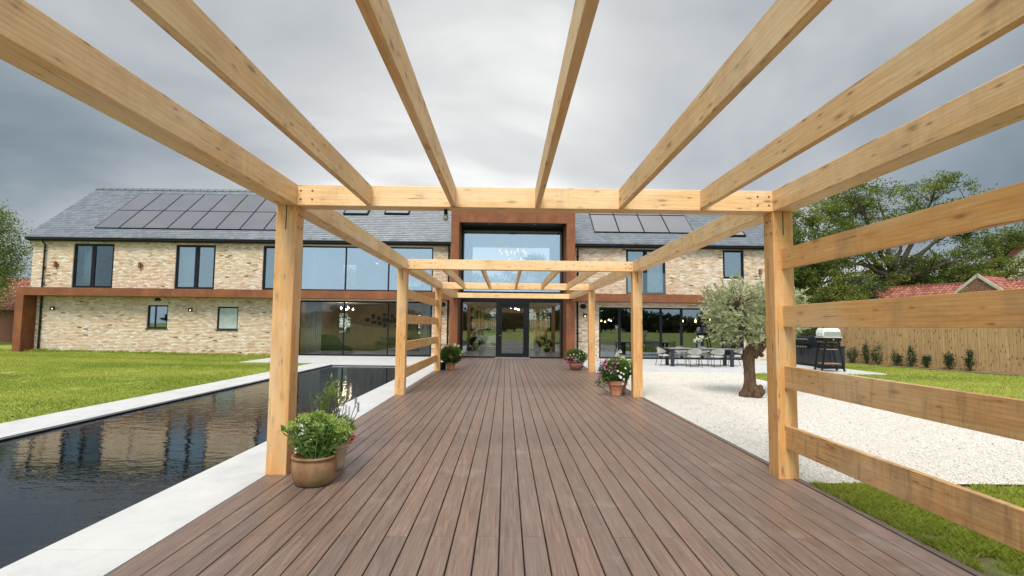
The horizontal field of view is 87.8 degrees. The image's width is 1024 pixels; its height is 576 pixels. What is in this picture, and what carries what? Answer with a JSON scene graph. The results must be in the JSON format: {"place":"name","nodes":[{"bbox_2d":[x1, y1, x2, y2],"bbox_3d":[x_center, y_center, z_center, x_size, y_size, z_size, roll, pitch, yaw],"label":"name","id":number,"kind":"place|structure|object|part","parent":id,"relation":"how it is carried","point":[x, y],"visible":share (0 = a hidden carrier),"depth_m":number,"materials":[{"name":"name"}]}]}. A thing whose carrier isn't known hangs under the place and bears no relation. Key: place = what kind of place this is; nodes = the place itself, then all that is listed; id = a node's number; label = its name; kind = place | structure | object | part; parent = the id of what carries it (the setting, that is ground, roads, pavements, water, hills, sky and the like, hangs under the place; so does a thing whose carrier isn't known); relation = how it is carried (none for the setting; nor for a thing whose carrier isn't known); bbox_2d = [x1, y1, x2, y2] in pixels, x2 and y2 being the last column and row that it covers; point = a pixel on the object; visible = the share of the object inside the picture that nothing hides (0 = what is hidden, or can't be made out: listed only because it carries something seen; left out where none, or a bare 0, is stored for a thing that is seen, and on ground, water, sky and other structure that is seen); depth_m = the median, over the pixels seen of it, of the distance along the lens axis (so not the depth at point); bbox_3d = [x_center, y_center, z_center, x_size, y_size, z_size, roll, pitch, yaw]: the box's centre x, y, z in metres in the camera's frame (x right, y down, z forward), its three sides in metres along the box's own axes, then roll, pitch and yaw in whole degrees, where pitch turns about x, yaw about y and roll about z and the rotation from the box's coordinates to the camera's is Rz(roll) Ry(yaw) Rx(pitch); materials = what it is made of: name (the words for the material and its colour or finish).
{"place":"outdoors","nodes":[
{"label":"outdoors","id":0,"kind":"place"},
{"bbox_2d":[0,342,310,422],"bbox_3d":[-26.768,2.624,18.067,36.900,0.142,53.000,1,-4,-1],"label":"lawn","id":1,"kind":"structure","parent":0,"point":[6,345],"depth_m":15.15,"materials":[{"name":"green plant"}]},
{"bbox_2d":[0,278,30,341],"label":"neighbour house","id":2,"kind":"structure","parent":1,"relation":"on","point":[6,328],"depth_m":38.05,"materials":[{"name":"red brick"}]},
{"bbox_2d":[0,200,41,317],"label":"weeping tree","id":3,"kind":"object","parent":1,"relation":"on","point":[6,266],"visible":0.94,"depth_m":34.71,"materials":[{"name":"green plant"}]},
{"bbox_2d":[0,348,269,355],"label":"grass","id":4,"kind":"structure","parent":1,"relation":"on","point":[149,352],"depth_m":26.97,"materials":[{"name":"green plant"}]},
{"bbox_2d":[339,326,349,332],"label":"parked car","id":5,"kind":"object","parent":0,"point":[346,329],"visible":0.09,"depth_m":40.91,"materials":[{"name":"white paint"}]},
{"bbox_2d":[339,325,549,349],"bbox_3d":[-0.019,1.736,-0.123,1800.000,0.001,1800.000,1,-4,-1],"label":"ground","id":6,"kind":"structure","parent":0,"point":[489,346],"depth_m":44.29,"materials":[{"name":"green plant"}]},
{"bbox_2d":[0,363,433,575],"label":"pool coping","id":7,"kind":"structure","parent":6,"relation":"in","point":[104,489],"depth_m":6.40,"materials":[{"name":"white stone"}]},
{"bbox_2d":[339,266,355,323],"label":"tree","id":8,"kind":"object","parent":6,"relation":"on","point":[350,279],"visible":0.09,"depth_m":50.50,"materials":[{"name":"green plant"}]},
{"bbox_2d":[11,188,766,359],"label":"house","id":9,"kind":"structure","parent":6,"relation":"on","point":[229,235],"depth_m":27.86,"materials":[{"name":"brick"}]},
{"bbox_2d":[83,246,91,285],"bbox_3d":[-22.480,-1.099,28.258,0.506,2.290,0.131,1,-4,-1],"label":"curtain","id":10,"kind":"object","parent":9,"relation":"hanging from","point":[87,266],"visible":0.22,"depth_m":28.25,"materials":[{"name":"white fabric"}]},
{"bbox_2d":[72,243,114,287],"bbox_3d":[-21.822,-1.154,27.809,2.100,2.330,0.080,1,-4,-1],"label":"window","id":11,"kind":"structure","parent":9,"relation":"in","point":[94,246],"depth_m":27.78,"materials":[{"name":"black glass"}]},
{"bbox_2d":[145,305,167,328],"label":"window","id":12,"kind":"structure","parent":9,"relation":"in","point":[149,307],"depth_m":27.63,"materials":[{"name":"black glass"}]},
{"bbox_2d":[182,247,195,286],"bbox_3d":[-17.181,-1.037,28.311,0.606,2.290,0.136,1,-4,-1],"label":"curtain","id":13,"kind":"object","parent":9,"relation":"hanging from","point":[189,267],"visible":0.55,"depth_m":28.30,"materials":[{"name":"fabric"}]},
{"bbox_2d":[175,245,215,288],"bbox_3d":[-16.543,-1.092,27.862,2.060,2.330,0.080,1,-4,-1],"label":"window","id":14,"kind":"structure","parent":9,"relation":"in","point":[197,253],"depth_m":27.84,"materials":[{"name":"black glass"}]},
{"bbox_2d":[217,307,237,330],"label":"window","id":15,"kind":"structure","parent":9,"relation":"in","point":[227,320],"depth_m":27.68,"materials":[{"name":"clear glass"}]},
{"bbox_2d":[262,246,274,289],"bbox_3d":[-12.353,-1.043,27.905,1.360,2.330,0.080,1,-4,-1],"label":"window","id":16,"kind":"structure","parent":9,"relation":"in","point":[265,247],"depth_m":27.87,"materials":[{"name":"black metal"}]},
{"bbox_2d":[304,302,322,353],"bbox_3d":[-10.515,2.123,28.160,0.906,2.770,0.136,1,-4,-1],"label":"curtain","id":17,"kind":"object","parent":9,"relation":"hanging from","point":[313,328],"visible":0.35,"depth_m":28.16,"materials":[{"name":"fabric"}]},
{"bbox_2d":[306,248,327,288],"bbox_3d":[-10.432,-0.979,28.431,1.106,2.340,0.135,1,-4,-1],"label":"curtain","id":18,"kind":"object","parent":9,"relation":"hanging from","point":[316,271],"visible":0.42,"depth_m":28.43,"materials":[{"name":"fabric"}]},
{"bbox_2d":[298,300,431,356],"bbox_3d":[-7.643,2.110,27.733,6.930,2.860,0.080,1,-4,-1],"label":"sliding window","id":19,"kind":"structure","parent":9,"relation":"in","point":[388,302],"depth_m":27.70,"materials":[{"name":"black glass"}]},
{"bbox_2d":[301,246,432,291],"bbox_3d":[-7.619,-1.002,27.954,6.950,2.340,0.080,1,-4,-1],"label":"window","id":20,"kind":"structure","parent":9,"relation":"in","point":[346,247],"depth_m":27.94,"materials":[{"name":"black metal"}]},
{"bbox_2d":[373,337,419,349],"bbox_3d":[-6.579,3.477,33.192,3.880,0.770,1.050,1,-4,-1],"label":"sofa","id":21,"kind":"object","parent":9,"relation":"on","point":[380,345],"visible":0.46,"depth_m":32.81,"materials":[{"name":"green fabric"}]},
{"bbox_2d":[420,303,430,354],"bbox_3d":[-4.566,2.193,28.220,0.606,2.770,0.135,1,-4,-1],"label":"curtain","id":22,"kind":"object","parent":9,"relation":"hanging from","point":[425,328],"visible":0.5,"depth_m":28.23,"materials":[{"name":"fabric"}]},
{"bbox_2d":[420,249,431,290],"bbox_3d":[-4.558,-0.911,28.491,0.656,2.340,0.135,1,-4,-1],"label":"curtain","id":23,"kind":"object","parent":9,"relation":"hanging from","point":[426,253],"visible":0.43,"depth_m":28.51,"materials":[{"name":"fabric"}]},
{"bbox_2d":[462,327,476,355],"bbox_3d":[-2.303,2.834,28.764,0.997,1.649,0.955,1,-4,-1],"label":"indoor plant","id":24,"kind":"object","parent":9,"relation":"on","point":[471,337],"visible":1,"depth_m":28.62,"materials":[{"name":"green plant"}]},
{"bbox_2d":[476,339,485,354],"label":"indoor plant","id":25,"kind":"object","parent":9,"relation":"on","point":[481,344],"visible":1,"depth_m":29.25,"materials":[{"name":"green plant"}]},
{"bbox_2d":[471,307,495,349],"bbox_3d":[-1.902,2.760,36.277,1.800,2.900,0.060,1,-4,-1],"label":"rear window frame","id":26,"kind":"structure","parent":9,"relation":"in","point":[471,307],"depth_m":36.30,"materials":[{"name":"black metal"}]},
{"bbox_2d":[468,281,553,282],"bbox_3d":[-0.085,0.174,32.691,5.540,1.090,0.060,1,-4,-1],"label":"landing balustrade","id":27,"kind":"object","parent":9,"relation":"on","point":[519,282],"visible":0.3,"depth_m":32.71,"materials":[{"name":"clear glass"}]},
{"bbox_2d":[460,227,562,358],"bbox_3d":[0.001,0.224,27.645,5.288,6.776,0.110,1,-4,-1],"label":"window","id":28,"kind":"structure","parent":9,"relation":"in","point":[519,300],"depth_m":27.58,"materials":[{"name":"brown metal"}]},
{"bbox_2d":[495,302,528,357],"bbox_3d":[0.030,2.174,27.452,1.770,2.860,0.230,1,-4,-1],"label":"door","id":29,"kind":"structure","parent":9,"relation":"in","point":[499,305],"depth_m":27.46,"materials":[{"name":"black metal"}]},
{"bbox_2d":[499,233,525,259],"bbox_3d":[0.029,-2.332,30.845,1.600,1.630,0.530,1,-4,-1],"label":"chandelier","id":30,"kind":"object","parent":9,"relation":"hanging from","point":[512,234],"visible":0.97,"depth_m":30.87,"materials":[{"name":"white"}]},
{"bbox_2d":[532,339,542,355],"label":"indoor plant","id":31,"kind":"object","parent":9,"relation":"on","point":[538,344],"visible":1,"depth_m":29.40,"materials":[{"name":"green plant"}]},
{"bbox_2d":[532,308,550,346],"bbox_3d":[1.848,2.804,36.315,1.600,2.900,0.060,1,-4,-1],"label":"rear window frame","id":32,"kind":"structure","parent":9,"relation":"in","point":[532,308],"depth_m":36.38,"materials":[{"name":"black metal"}]},
{"bbox_2d":[540,327,557,356],"bbox_3d":[1.990,2.897,28.839,1.032,1.626,0.941,1,-4,-1],"label":"indoor plant","id":33,"kind":"object","parent":9,"relation":"on","point":[552,340],"visible":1,"depth_m":28.75,"materials":[{"name":"green plant"}]},
{"bbox_2d":[628,252,635,291],"bbox_3d":[6.392,-0.786,28.552,0.556,2.340,0.136,1,-4,-1],"label":"curtain","id":34,"kind":"object","parent":9,"relation":"hanging from","point":[631,256],"depth_m":28.58,"materials":[{"name":"fabric"}]},
{"bbox_2d":[626,249,664,293],"bbox_3d":[7.045,-0.846,28.105,2.080,2.390,0.080,1,-4,-1],"label":"window","id":35,"kind":"structure","parent":9,"relation":"in","point":[644,251],"depth_m":28.06,"materials":[{"name":"black metal"}]},
{"bbox_2d":[648,252,660,291],"bbox_3d":[7.641,-0.771,28.565,0.656,2.340,0.136,1,-4,-1],"label":"curtain","id":36,"kind":"object","parent":9,"relation":"hanging from","point":[654,282],"visible":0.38,"depth_m":28.54,"materials":[{"name":"fabric"}]},
{"bbox_2d":[599,307,743,359],"bbox_3d":[8.339,2.387,27.889,7.600,2.680,0.080,1,-4,-1],"label":"bifold door","id":37,"kind":"structure","parent":9,"relation":"in","point":[619,308],"depth_m":27.86,"materials":[{"name":"black glass"}]},
{"bbox_2d":[723,250,743,278],"bbox_3d":[11.689,-1.240,28.184,1.120,1.530,0.080,1,-4,-1],"label":"window","id":38,"kind":"structure","parent":9,"relation":"in","point":[727,251],"depth_m":28.16,"materials":[{"name":"black metal"}]},
{"bbox_2d":[408,275,420,286],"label":"tree","id":39,"kind":"object","parent":6,"relation":"on","point":[412,279],"visible":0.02,"depth_m":48.95,"materials":[{"name":"white plant"}]},
{"bbox_2d":[471,328,495,345],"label":"parked car","id":40,"kind":"object","parent":6,"relation":"on","point":[487,334],"visible":0.23,"depth_m":41.08,"materials":[{"name":"white paint"}]},
{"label":"side window","id":41,"kind":"part","parent":40,"relation":"part of","materials":[{"name":"glass"}]},
{"bbox_2d":[472,271,507,325],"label":"tree","id":42,"kind":"object","parent":6,"relation":"on","point":[481,313],"visible":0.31,"depth_m":51.50,"materials":[{"name":"green plant"}]},
{"bbox_2d":[495,252,549,319],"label":"tree","id":43,"kind":"object","parent":6,"relation":"on","point":[541,276],"visible":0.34,"depth_m":49.42,"materials":[{"name":"green plant"}]},
{"bbox_2d":[106,358,985,575],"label":"deck","id":44,"kind":"structure","parent":6,"relation":"on","point":[512,467],"depth_m":4.87,"materials":[{"name":"brown wood"}]},
{"bbox_2d":[278,409,356,487],"bbox_3d":[-2.028,1.642,5.584,0.808,0.772,0.645,1,-4,-1],"label":"sedum pot","id":45,"kind":"object","parent":44,"relation":"on","point":[313,464],"visible":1,"depth_m":5.47,"materials":[{"name":"ceramic"}]},
{"bbox_2d":[308,373,348,440],"bbox_3d":[-2.457,1.638,7.131,0.464,0.991,0.399,-3,-5,40],"label":"leafy pot plant","id":46,"kind":"object","parent":44,"relation":"on","point":[330,394],"visible":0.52,"depth_m":7.11,"materials":[{"name":"green plant"}]},
{"bbox_2d":[318,394,359,470],"bbox_3d":[-2.024,1.643,6.092,0.550,0.844,0.524,1,-4,-1],"label":"salvia pot","id":47,"kind":"object","parent":44,"relation":"on","point":[342,450],"visible":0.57,"depth_m":6.05,"materials":[{"name":"ceramic"}]},
{"bbox_2d":[441,362,445,369],"bbox_3d":[-2.596,2.909,19.866,0.300,0.260,0.300,1,-4,-1],"label":"black planter","id":48,"kind":"object","parent":44,"relation":"on","point":[443,366],"visible":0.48,"depth_m":19.75,"materials":[{"name":"metal"}]},
{"bbox_2d":[440,343,462,369],"bbox_3d":[-2.244,2.527,19.604,0.932,0.992,0.856,1,-4,-1],"label":"dahlia pot","id":49,"kind":"object","parent":44,"relation":"on","point":[454,352],"visible":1,"depth_m":19.43,"materials":[{"name":"ceramic"}]},
{"bbox_2d":[0,0,1023,552],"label":"pergola","id":50,"kind":"object","parent":44,"relation":"on","point":[38,44],"visible":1,"depth_m":4.20,"materials":[{"name":"brown wood"}]},
{"bbox_2d":[443,209,447,220],"bbox_3d":[-0.765,-0.841,6.144,0.064,0.137,0.064,1,-4,-1],"label":"hanging bulb","id":51,"kind":"object","parent":50,"relation":"hanging from","point":[445,216],"visible":1,"depth_m":6.13,"materials":[{"name":"black metal"}]},
{"bbox_2d":[563,348,587,369],"bbox_3d":[2.426,2.700,20.235,0.954,0.840,0.761,1,-4,-1],"label":"trailing flower pot","id":52,"kind":"object","parent":44,"relation":"on","point":[575,364],"visible":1,"depth_m":20.08,"materials":[{"name":"ceramic"}]},
{"bbox_2d":[595,356,631,395],"bbox_3d":[2.484,2.117,12.828,1.038,0.952,0.712,1,-4,-1],"label":"trailing flower pot","id":53,"kind":"object","parent":44,"relation":"on","point":[621,367],"visible":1,"depth_m":12.69,"materials":[{"name":"ceramic"}]},
{"bbox_2d":[613,350,629,393],"bbox_3d":[2.724,2.086,13.335,0.496,1.091,0.488,1,-4,-1],"label":"white flower pot","id":54,"kind":"object","parent":44,"relation":"on","point":[625,380],"visible":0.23,"depth_m":13.28,"materials":[{"name":"ceramic"}]},
{"bbox_2d":[859,250,967,286],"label":"broadleaf tree","id":55,"kind":"object","parent":6,"relation":"on","point":[936,279],"visible":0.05,"depth_m":44.31,"materials":[{"name":"green plant"}]},
{"bbox_2d":[913,221,1023,284],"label":"broadleaf tree","id":56,"kind":"object","parent":6,"relation":"on","point":[997,250],"visible":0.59,"depth_m":43.44,"materials":[{"name":"green plant"}]},
{"bbox_2d":[498,309,522,351],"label":"staircase","id":57,"kind":"structure","parent":0,"point":[512,329],"depth_m":31.17,"materials":[{"name":"brown wood"}]},
{"bbox_2d":[0,0,1023,326],"label":"sky","id":58,"kind":"structure","parent":0,"point":[487,72],"materials":[{"name":"grey"}]},
{"bbox_2d":[240,356,886,374],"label":"patio","id":59,"kind":"structure","parent":0,"point":[649,365],"depth_m":23.51,"materials":[{"name":"ceramic"}]},
{"bbox_2d":[655,346,670,365],"bbox_3d":[6.604,2.963,23.218,0.553,0.834,0.645,1,-4,-9],"label":"rope chair","id":60,"kind":"object","parent":59,"relation":"on","point":[659,349],"visible":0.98,"depth_m":23.05,"materials":[{"name":"grey fabric"}]},
{"bbox_2d":[674,346,689,364],"bbox_3d":[7.593,3.020,23.867,0.645,0.834,0.553,1,-4,-1],"label":"rope chair","id":61,"kind":"object","parent":59,"relation":"on","point":[680,351],"visible":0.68,"depth_m":24.05,"materials":[{"name":"grey fabric"}]},
{"bbox_2d":[686,347,702,367],"bbox_3d":[7.708,2.924,22.499,0.645,0.834,0.553,1,-4,-1],"label":"rope chair","id":62,"kind":"object","parent":59,"relation":"on","point":[692,354],"visible":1,"depth_m":22.33,"materials":[{"name":"grey fabric"}]},
{"bbox_2d":[663,347,733,366],"bbox_3d":[8.150,3.010,23.186,2.840,0.765,0.960,1,-4,-1],"label":"dining table","id":63,"kind":"object","parent":59,"relation":"on","point":[707,349],"visible":0.86,"depth_m":22.77,"materials":[{"name":"grey metal"}]},
{"bbox_2d":[693,335,702,346],"bbox_3d":[8.136,2.350,23.235,0.451,0.556,0.210,1,-4,-1],"label":"flower vase","id":64,"kind":"object","parent":63,"relation":"on","point":[699,339],"visible":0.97,"depth_m":23.22,"materials":[{"name":"white glass"}]},
{"bbox_2d":[696,346,711,364],"bbox_3d":[8.594,3.032,23.877,0.645,0.834,0.553,0,-4,2],"label":"rope chair","id":65,"kind":"object","parent":59,"relation":"on","point":[707,354],"visible":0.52,"depth_m":23.97,"materials":[{"name":"grey fabric"}]},
{"bbox_2d":[708,348,725,367],"bbox_3d":[8.690,2.937,22.529,0.645,0.834,0.553,1,-4,-5],"label":"rope chair","id":66,"kind":"object","parent":59,"relation":"on","point":[714,352],"visible":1,"depth_m":22.35,"materials":[{"name":"grey fabric"}]},
{"bbox_2d":[728,347,742,365],"bbox_3d":[9.796,3.001,23.252,0.553,0.834,0.645,0,-4,5],"label":"rope chair","id":67,"kind":"object","parent":59,"relation":"on","point":[739,352],"visible":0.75,"depth_m":23.03,"materials":[{"name":"grey fabric"}]},
{"bbox_2d":[796,344,845,367],"bbox_3d":[13.644,3.037,23.946,0.677,0.940,3.360,1,-4,-1],"label":"outdoor kitchen","id":68,"kind":"object","parent":59,"relation":"on","point":[807,357],"visible":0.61,"depth_m":23.17,"materials":[{"name":"black metal"}]},
{"bbox_2d":[796,348,801,361],"bbox_3d":[13.325,3.057,24.768,0.056,0.770,0.530,1,-4,-1],"label":"cabinet door","id":69,"kind":"structure","parent":68,"relation":"in","point":[798,350],"depth_m":24.75,"materials":[{"name":"black metal"}]},
{"bbox_2d":[801,348,808,362],"bbox_3d":[13.331,3.018,24.225,0.056,0.770,0.530,1,-4,-1],"label":"cabinet door","id":70,"kind":"structure","parent":68,"relation":"in","point":[805,357],"depth_m":24.18,"materials":[{"name":"black metal"}]},
{"bbox_2d":[796,336,822,348],"bbox_3d":[13.568,2.480,24.386,0.759,0.570,1.100,1,-4,-1],"label":"built in grill","id":71,"kind":"object","parent":68,"relation":"in","point":[805,341],"visible":0.75,"depth_m":24.06,"materials":[{"name":"black metal"}]},
{"bbox_2d":[823,347,830,365],"bbox_3d":[13.349,2.902,22.594,0.056,0.770,0.530,1,-4,-1],"label":"cabinet door","id":72,"kind":"structure","parent":68,"relation":"in","point":[828,352],"depth_m":22.51,"materials":[{"name":"black metal"}]},
{"bbox_2d":[814,328,845,371],"bbox_3d":[12.607,2.446,21.165,0.970,1.699,0.610,1,-4,-1],"label":"barbecue cart","id":73,"kind":"object","parent":59,"relation":"on","point":[826,335],"visible":1,"depth_m":20.95,"materials":[{"name":"black metal"}]},
{"bbox_2d":[547,346,1023,398],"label":"lawn","id":74,"kind":"structure","parent":0,"point":[943,384],"depth_m":18.34,"materials":[{"name":"green plant"}]},
{"bbox_2d":[795,327,832,344],"bbox_3d":[15.332,2.633,27.242,2.472,2.386,2.002,-1,-4,16],"label":"shrub","id":75,"kind":"object","parent":74,"relation":"on","point":[811,332],"visible":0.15,"depth_m":26.89,"materials":[{"name":"green plant"}]},
{"bbox_2d":[792,197,874,304],"bbox_3d":[22.813,-0.887,41.279,10.158,11.872,8.814,4,-5,-41],"label":"broadleaf tree","id":76,"kind":"object","parent":74,"relation":"on","point":[810,276],"visible":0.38,"depth_m":39.85,"materials":[{"name":"green plant"}]},
{"bbox_2d":[801,275,876,303],"bbox_3d":[21.485,1.723,34.643,4.808,5.596,4.595,1,-4,-1],"label":"golden shrub","id":77,"kind":"object","parent":74,"relation":"on","point":[836,293],"visible":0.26,"depth_m":34.39,"materials":[{"name":"green plant"}]},
{"bbox_2d":[799,274,893,299],"bbox_3d":[24.416,1.885,38.557,5.379,5.884,5.430,4,-6,-43],"label":"broadleaf tree","id":78,"kind":"object","parent":74,"relation":"on","point":[873,289],"visible":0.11,"depth_m":37.55,"materials":[{"name":"green plant"}]},
{"bbox_2d":[742,372,1023,486],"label":"gravel edging","id":79,"kind":"object","parent":74,"relation":"on","point":[964,485],"visible":0.1,"depth_m":5.73,"materials":[{"name":"white gravel"}]},
{"bbox_2d":[801,169,996,286],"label":"broadleaf tree","id":80,"kind":"object","parent":74,"relation":"on","point":[893,274],"visible":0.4,"depth_m":42.88,"materials":[{"name":"green plant"}]},
{"bbox_2d":[824,327,1023,373],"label":"fence","id":81,"kind":"object","parent":74,"relation":"on","point":[978,339],"visible":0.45,"depth_m":23.12,"materials":[{"name":"brown wood"}]},
{"bbox_2d":[846,362,1023,376],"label":"planting bed","id":82,"kind":"object","parent":74,"relation":"on","point":[979,372],"depth_m":22.65,"materials":[{"name":"soil"}]},
{"bbox_2d":[822,327,842,345],"bbox_3d":[16.515,2.973,27.908,2.497,1.822,1.491,1,-4,-1],"label":"shrub","id":83,"kind":"object","parent":82,"relation":"on","point":[835,343],"visible":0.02,"depth_m":27.63,"materials":[{"name":"green plant"}]},
{"bbox_2d":[845,347,860,362],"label":"young hedge plant","id":84,"kind":"object","parent":82,"relation":"on","point":[853,353],"visible":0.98,"depth_m":26.50,"materials":[{"name":"green plant"}]},
{"bbox_2d":[861,341,869,363],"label":"young hedge plant","id":85,"kind":"object","parent":82,"relation":"on","point":[865,347],"visible":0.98,"depth_m":25.89,"materials":[{"name":"green plant"}]},
{"bbox_2d":[866,342,883,364],"bbox_3d":[17.353,3.132,25.385,0.811,1.091,0.741,-2,-5,33],"label":"young hedge plant","id":86,"kind":"object","parent":82,"relation":"on","point":[875,355],"visible":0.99,"depth_m":25.33,"materials":[{"name":"green plant"}]},
{"bbox_2d":[889,349,903,365],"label":"young hedge plant","id":87,"kind":"object","parent":82,"relation":"on","point":[896,357],"visible":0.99,"depth_m":24.57,"materials":[{"name":"green plant"}]},
{"bbox_2d":[906,343,917,366],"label":"young hedge plant","id":88,"kind":"object","parent":82,"relation":"on","point":[913,357],"visible":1,"depth_m":23.98,"materials":[{"name":"green plant"}]},
{"bbox_2d":[920,354,931,367],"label":"young hedge plant","id":89,"kind":"object","parent":82,"relation":"on","point":[926,363],"visible":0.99,"depth_m":23.39,"materials":[{"name":"green plant"}]},
{"bbox_2d":[941,349,957,369],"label":"young hedge plant","id":90,"kind":"object","parent":82,"relation":"on","point":[948,361],"visible":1,"depth_m":22.56,"materials":[{"name":"green plant"}]},
{"bbox_2d":[962,347,976,370],"bbox_3d":[18.853,2.940,21.937,0.489,1.011,0.466,3,-5,-34],"label":"young hedge plant","id":91,"kind":"object","parent":82,"relation":"on","point":[970,354],"visible":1,"depth_m":21.87,"materials":[{"name":"green plant"}]},
{"bbox_2d":[855,274,1023,358],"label":"outbuilding","id":92,"kind":"structure","parent":74,"relation":"on","point":[977,282],"depth_m":34.28,"materials":[{"name":"tile"}]},
{"bbox_2d":[986,242,1023,278],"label":"neighbour house","id":93,"kind":"structure","parent":74,"relation":"on","point":[1014,253],"depth_m":43.92,"materials":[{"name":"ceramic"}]},
{"bbox_2d":[595,371,1023,483],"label":"gravel path","id":94,"kind":"structure","parent":0,"point":[815,429],"depth_m":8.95,"materials":[{"name":"white gravel"}]},
{"bbox_2d":[697,270,811,397],"bbox_3d":[6.020,1.117,13.137,2.682,3.197,2.445,-1,-4,25],"label":"olive tree","id":95,"kind":"object","parent":94,"relation":"on","point":[750,326],"visible":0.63,"depth_m":12.93,"materials":[{"name":"green plant"}]},
{"bbox_2d":[824,332,840,334],"bbox_3d":[12.618,1.789,20.942,0.660,0.140,0.023,1,-4,-1],"label":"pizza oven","id":96,"kind":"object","parent":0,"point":[825,333],"depth_m":20.93,"materials":[{"name":"silver metal"}]},
{"bbox_2d":[807,480,1023,575],"bbox_3d":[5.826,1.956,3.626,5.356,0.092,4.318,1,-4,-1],"label":"grass","id":97,"kind":"structure","parent":0,"point":[878,504],"depth_m":4.56,"materials":[{"name":"green plant"}]}
]}

